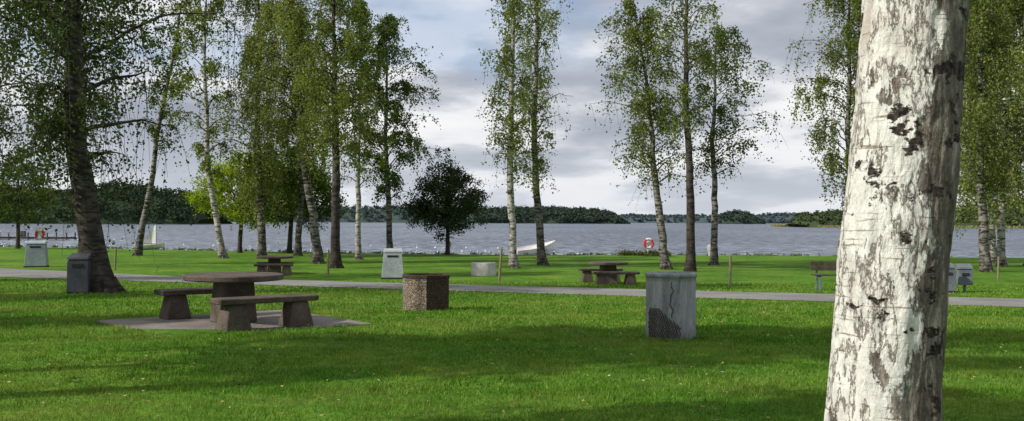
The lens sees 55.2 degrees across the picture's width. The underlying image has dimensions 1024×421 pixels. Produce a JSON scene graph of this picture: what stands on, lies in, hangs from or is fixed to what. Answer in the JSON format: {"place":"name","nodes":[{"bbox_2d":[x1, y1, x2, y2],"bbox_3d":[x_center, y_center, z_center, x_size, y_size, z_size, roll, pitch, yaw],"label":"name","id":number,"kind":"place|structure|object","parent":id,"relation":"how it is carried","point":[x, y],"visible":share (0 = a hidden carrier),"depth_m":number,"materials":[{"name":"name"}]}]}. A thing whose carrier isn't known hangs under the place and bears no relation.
{"place":"outdoors","nodes":[
{"label":"outdoors","id":0,"kind":"place"},
{"bbox_2d":[0,247,1023,420],"bbox_3d":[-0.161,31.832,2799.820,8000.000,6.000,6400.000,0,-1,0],"label":"ground","id":1,"kind":"structure","parent":0,"point":[745,269],"depth_m":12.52,"materials":[{"name":"green plant"}]},
{"bbox_2d":[0,144,59,248],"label":"lime tree","id":2,"kind":"object","parent":1,"relation":"on","point":[7,205],"visible":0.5,"depth_m":73.71,"materials":[{"name":"green plant"}]},
{"bbox_2d":[0,0,60,223],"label":"birch tree","id":3,"kind":"object","parent":1,"relation":"on","point":[25,89],"visible":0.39,"depth_m":35.63,"materials":[{"name":"green plant"}]},
{"bbox_2d":[23,240,48,266],"bbox_3d":[-22.411,2.054,46.179,1.007,1.280,0.848,0,-1,-17],"label":"litter bin","id":4,"kind":"object","parent":1,"relation":"on","point":[36,253],"visible":0.91,"depth_m":45.85,"materials":[{"name":"metal"}]},
{"bbox_2d":[35,227,45,239],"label":"lifebuoy stand","id":5,"kind":"object","parent":1,"relation":"on","point":[41,232],"visible":0.94,"depth_m":73.85,"materials":[{"name":"white paint"}]},
{"bbox_2d":[66,253,91,293],"bbox_3d":[-11.068,1.629,25.083,0.551,1.070,0.477,0,-1,-9],"label":"litter bin","id":6,"kind":"object","parent":1,"relation":"on","point":[78,272],"visible":0.89,"depth_m":24.88,"materials":[{"name":"metal"}]},
{"bbox_2d":[21,0,137,252],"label":"birch tree","id":7,"kind":"object","parent":1,"relation":"on","point":[105,117],"visible":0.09,"depth_m":48.40,"materials":[{"name":"green plant"}]},
{"bbox_2d":[114,246,116,270],"bbox_3d":[-17.391,2.196,42.968,0.142,1.302,0.088,0,-1,29],"label":"wooden post","id":8,"kind":"object","parent":1,"relation":"on","point":[115,258],"visible":0.89,"depth_m":42.93,"materials":[{"name":"brown wood"}]},
{"bbox_2d":[0,0,262,293],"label":"birch tree","id":9,"kind":"object","parent":1,"relation":"on","point":[73,24],"visible":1,"depth_m":25.26,"materials":[{"name":"green plant"}]},
{"bbox_2d":[115,0,202,255],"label":"birch tree","id":10,"kind":"object","parent":1,"relation":"on","point":[143,219],"visible":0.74,"depth_m":60.89,"materials":[{"name":"green plant"}]},
{"bbox_2d":[158,0,241,257],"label":"birch tree","id":11,"kind":"object","parent":1,"relation":"on","point":[205,149],"visible":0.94,"depth_m":57.56,"materials":[{"name":"green plant"}]},
{"bbox_2d":[96,310,371,329],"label":"concrete slab","id":12,"kind":"structure","parent":1,"relation":"on","point":[268,319],"depth_m":15.32,"materials":[{"name":"grey concrete"}]},
{"bbox_2d":[154,272,318,331],"bbox_3d":[-4.387,1.379,15.436,1.570,0.750,2.660,1,-1,-40],"label":"picnic table","id":13,"kind":"object","parent":12,"relation":"on","point":[234,300],"visible":1,"depth_m":14.85,"materials":[{"name":"concrete"}]},
{"bbox_2d":[175,147,304,252],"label":"lime tree","id":14,"kind":"object","parent":1,"relation":"on","point":[197,198],"visible":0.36,"depth_m":65.93,"materials":[{"name":"green plant"}]},
{"bbox_2d":[193,0,303,256],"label":"birch tree","id":15,"kind":"object","parent":1,"relation":"on","point":[258,180],"visible":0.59,"depth_m":59.52,"materials":[{"name":"green plant"}]},
{"bbox_2d":[254,255,293,275],"bbox_3d":[-9.962,2.287,41.077,1.570,0.750,2.660,0,-1,-12],"label":"picnic table","id":16,"kind":"object","parent":1,"relation":"on","point":[274,263],"visible":0.91,"depth_m":40.63,"materials":[{"name":"stone"}]},
{"bbox_2d":[235,153,348,252],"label":"maple tree","id":17,"kind":"object","parent":1,"relation":"on","point":[291,207],"visible":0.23,"depth_m":66.29,"materials":[{"name":"green plant"}]},
{"bbox_2d":[260,5,331,255],"bbox_3d":[-13.809,-4.933,62.283,5.254,16.125,5.329,1,-1,-33],"label":"birch tree","id":18,"kind":"object","parent":1,"relation":"on","point":[300,203],"visible":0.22,"depth_m":61.76,"materials":[{"name":"green plant"}]},
{"bbox_2d":[237,0,365,263],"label":"birch tree","id":19,"kind":"object","parent":1,"relation":"on","point":[280,11],"visible":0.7,"depth_m":50.88,"materials":[{"name":"green plant"}]},
{"bbox_2d":[327,249,328,276],"bbox_3d":[-7.309,2.202,38.979,0.084,1.301,0.090,1,-1,-23],"label":"wooden post","id":20,"kind":"object","parent":1,"relation":"on","point":[328,263],"visible":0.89,"depth_m":38.94,"materials":[{"name":"brown wood"}]},
{"bbox_2d":[281,0,389,268],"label":"birch tree","id":21,"kind":"object","parent":1,"relation":"on","point":[346,43],"visible":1,"depth_m":46.25,"materials":[{"name":"green plant"}]},
{"bbox_2d":[322,0,397,259],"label":"birch tree","id":22,"kind":"object","parent":1,"relation":"on","point":[358,254],"visible":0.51,"depth_m":56.54,"materials":[{"name":"green plant"}]},
{"bbox_2d":[381,248,402,278],"bbox_3d":[-4.660,2.088,38.280,0.912,1.220,0.700,0,-1,-7],"label":"litter bin","id":23,"kind":"object","parent":1,"relation":"on","point":[392,267],"visible":0.86,"depth_m":37.98,"materials":[{"name":"metal"}]},
{"bbox_2d":[350,12,453,247],"bbox_3d":[-7.317,-4.889,64.073,7.114,16.128,7.808,0,-1,0],"label":"birch tree","id":24,"kind":"object","parent":1,"relation":"on","point":[387,26],"visible":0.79,"depth_m":63.39,"materials":[{"name":"green plant"}]},
{"bbox_2d":[402,273,449,310],"bbox_3d":[-1.687,1.619,19.179,0.921,0.747,0.933,0,-1,-4],"label":"concrete planter","id":25,"kind":"object","parent":1,"relation":"on","point":[425,291],"visible":0.95,"depth_m":18.80,"materials":[{"name":"brown concrete"}]},
{"bbox_2d":[394,156,492,254],"bbox_3d":[-4.426,-0.218,64.886,6.805,6.725,5.692,0,-1,0],"label":"oak tree","id":26,"kind":"object","parent":1,"relation":"on","point":[450,187],"visible":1,"depth_m":64.05,"materials":[{"name":"green plant"}]},
{"bbox_2d":[0,244,952,256],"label":"shoreline weeds","id":27,"kind":"object","parent":1,"relation":"on","point":[638,253],"visible":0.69,"depth_m":66.91,"materials":[{"name":"green plant"}]},
{"bbox_2d":[471,262,495,275],"bbox_3d":[-1.182,2.465,40.977,1.041,0.580,1.041,0,-1,0],"label":"fire pit ring","id":28,"kind":"object","parent":1,"relation":"on","point":[483,268],"visible":0.96,"depth_m":40.54,"materials":[{"name":"concrete"}]},
{"bbox_2d":[498,247,502,281],"bbox_3d":[-0.426,2.056,35.483,0.111,1.452,0.097,3,-1,0],"label":"wooden post","id":29,"kind":"object","parent":1,"relation":"on","point":[500,264],"visible":0.89,"depth_m":35.45,"materials":[{"name":"brown wood"}]},
{"bbox_2d":[4,289,1021,419],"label":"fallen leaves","id":30,"kind":"object","parent":1,"relation":"on","point":[451,372],"visible":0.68,"depth_m":10.98,"materials":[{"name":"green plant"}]},
{"bbox_2d":[474,0,557,267],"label":"birch tree","id":31,"kind":"object","parent":1,"relation":"on","point":[504,61],"visible":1,"depth_m":47.19,"materials":[{"name":"green plant"}]},
{"bbox_2d":[504,0,572,264],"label":"birch tree","id":32,"kind":"object","parent":1,"relation":"on","point":[541,252],"visible":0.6,"depth_m":50.93,"materials":[{"name":"green plant"}]},
{"bbox_2d":[578,261,639,284],"bbox_3d":[3.349,2.173,34.179,1.570,0.750,2.660,0,-1,-8],"label":"picnic table","id":33,"kind":"object","parent":1,"relation":"on","point":[608,272],"visible":0.96,"depth_m":33.73,"materials":[{"name":"stone"}]},
{"bbox_2d":[583,0,698,269],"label":"birch tree","id":34,"kind":"object","parent":1,"relation":"on","point":[634,36],"visible":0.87,"depth_m":46.72,"materials":[{"name":"green plant"}]},
{"bbox_2d":[643,238,653,252],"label":"lifebuoy stand","id":35,"kind":"object","parent":1,"relation":"on","point":[647,247],"visible":0.98,"depth_m":65.20,"materials":[{"name":"white paint"}]},
{"bbox_2d":[645,271,696,339],"bbox_3d":[2.203,1.331,13.585,0.711,0.950,0.715,0,-1,0],"label":"concrete litter bin","id":36,"kind":"object","parent":1,"relation":"on","point":[670,304],"visible":0.98,"depth_m":13.29,"materials":[{"name":"concrete"}]},
{"bbox_2d":[624,0,745,271],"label":"birch tree","id":37,"kind":"object","parent":1,"relation":"on","point":[690,260],"visible":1,"depth_m":44.83,"materials":[{"name":"green plant"}]},
{"bbox_2d":[669,21,787,264],"bbox_3d":[11.583,-3.449,52.071,5.779,13.211,5.299,0,-1,25],"label":"birch tree","id":38,"kind":"object","parent":1,"relation":"on","point":[720,35],"visible":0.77,"depth_m":51.87,"materials":[{"name":"green plant"}]},
{"bbox_2d":[729,254,731,287],"bbox_3d":[6.901,2.018,30.994,0.085,1.252,0.131,0,-1,26],"label":"wooden post","id":39,"kind":"object","parent":1,"relation":"on","point":[730,263],"visible":0.89,"depth_m":30.97,"materials":[{"name":"brown wood"}]},
{"bbox_2d":[781,0,861,218],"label":"birch tree","id":40,"kind":"object","parent":1,"relation":"on","point":[849,42],"visible":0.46,"depth_m":58.07,"materials":[{"name":"green plant"}]},
{"bbox_2d":[810,262,836,289],"bbox_3d":[9.895,1.999,29.646,1.600,0.870,0.560,0,-1,4],"label":"park bench","id":41,"kind":"object","parent":1,"relation":"on","point":[816,266],"visible":0.38,"depth_m":29.86,"materials":[{"name":"brown wood"}]},
{"bbox_2d":[848,32,857,138],"bbox_3d":[21.481,-5.895,55.176,4.885,18.236,5.658,0,-1,19],"label":"birch tree","id":42,"kind":"object","parent":1,"relation":"on","point":[851,100],"depth_m":54.61,"materials":[{"name":"green plant"}]},
{"bbox_2d":[824,0,968,420],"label":"birch tree","id":43,"kind":"object","parent":1,"relation":"on","point":[888,341],"visible":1,"depth_m":2.86,"materials":[{"name":"white plant"}]},
{"bbox_2d":[948,263,956,292],"bbox_3d":[12.590,1.965,28.381,0.445,0.890,0.424,0,-1,6],"label":"litter bin","id":44,"kind":"object","parent":1,"relation":"on","point":[952,278],"visible":0.31,"depth_m":28.18,"materials":[{"name":"metal"}]},
{"bbox_2d":[956,264,972,291],"bbox_3d":[13.338,2.008,28.873,0.416,0.870,0.328,0,-1,11],"label":"litter bin","id":45,"kind":"object","parent":1,"relation":"on","point":[964,275],"visible":0.89,"depth_m":28.75,"materials":[{"name":"metal"}]},
{"bbox_2d":[955,0,1023,271],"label":"birch tree","id":46,"kind":"object","parent":1,"relation":"on","point":[981,34],"visible":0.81,"depth_m":45.25,"materials":[{"name":"green plant"}]},
{"bbox_2d":[960,0,1022,262],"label":"birch tree","id":47,"kind":"object","parent":1,"relation":"on","point":[992,244],"visible":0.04,"depth_m":55.86,"materials":[{"name":"green plant"}]},
{"bbox_2d":[960,0,1023,266],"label":"birch tree","id":48,"kind":"object","parent":1,"relation":"on","point":[1001,247],"visible":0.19,"depth_m":51.69,"materials":[{"name":"green plant"}]},
{"bbox_2d":[997,257,999,280],"bbox_3d":[19.302,2.410,38.885,0.125,1.152,0.087,1,-1,-25],"label":"wooden post","id":49,"kind":"object","parent":1,"relation":"on","point":[998,263],"visible":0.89,"depth_m":38.86,"materials":[{"name":"brown wood"}]},
{"bbox_2d":[983,0,1023,264],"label":"birch tree","id":50,"kind":"object","parent":1,"relation":"on","point":[1017,109],"visible":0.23,"depth_m":52.23,"materials":[{"name":"green plant"}]},
{"bbox_2d":[0,222,1023,257],"bbox_3d":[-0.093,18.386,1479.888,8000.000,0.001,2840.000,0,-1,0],"label":"lake water","id":51,"kind":"structure","parent":0,"point":[742,239],"depth_m":145.54,"materials":[{"name":"grey liquid"}]},
{"bbox_2d":[0,231,76,239],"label":"wooden jetty","id":52,"kind":"object","parent":51,"relation":"in","point":[9,237],"visible":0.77,"depth_m":116.92,"materials":[{"name":"brown wood"}]},
{"bbox_2d":[0,179,232,223],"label":"distant forest","id":53,"kind":"object","parent":51,"relation":"on","point":[170,209],"visible":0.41,"depth_m":498.82,"materials":[{"name":"green plant"}]},
{"bbox_2d":[143,225,164,249],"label":"sailing dinghy","id":54,"kind":"object","parent":51,"relation":"on","point":[153,238],"visible":0.77,"depth_m":73.06,"materials":[{"name":"white fabric"}]},
{"bbox_2d":[223,203,490,222],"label":"distant forest","id":55,"kind":"object","parent":51,"relation":"on","point":[374,213],"visible":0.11,"depth_m":1146.70,"materials":[{"name":"green plant"}]},
{"bbox_2d":[517,240,555,254],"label":"rowing boat","id":56,"kind":"object","parent":51,"relation":"on","point":[532,249],"visible":0.67,"depth_m":72.36,"materials":[{"name":"paint"}]},
{"bbox_2d":[474,204,630,223],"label":"distant forest","id":57,"kind":"object","parent":51,"relation":"on","point":[553,214],"visible":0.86,"depth_m":1046.91,"materials":[{"name":"green plant"}]},
{"bbox_2d":[619,212,811,223],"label":"distant forest","id":58,"kind":"object","parent":51,"relation":"on","point":[778,217],"visible":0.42,"depth_m":2099.47,"materials":[{"name":"green plant"}]},
{"bbox_2d":[718,209,765,223],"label":"distant forest","id":59,"kind":"object","parent":51,"relation":"on","point":[735,216],"visible":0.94,"depth_m":1299.30,"materials":[{"name":"green plant"}]},
{"bbox_2d":[770,224,1023,228],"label":"reed bed","id":60,"kind":"object","parent":51,"relation":"in","point":[798,225],"visible":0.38,"depth_m":498.07,"materials":[{"name":"green plant"}]},
{"bbox_2d":[783,197,1023,227],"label":"distant forest","id":61,"kind":"object","parent":51,"relation":"on","point":[829,217],"visible":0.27,"depth_m":519.97,"materials":[{"name":"green plant"}]},
{"bbox_2d":[0,268,1023,306],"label":"asphalt path","id":62,"kind":"structure","parent":0,"point":[973,301],"depth_m":28.17,"materials":[{"name":"grey asphalt"}]},
{"bbox_2d":[0,0,1023,215],"label":"sky","id":63,"kind":"structure","parent":0,"point":[583,174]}
]}

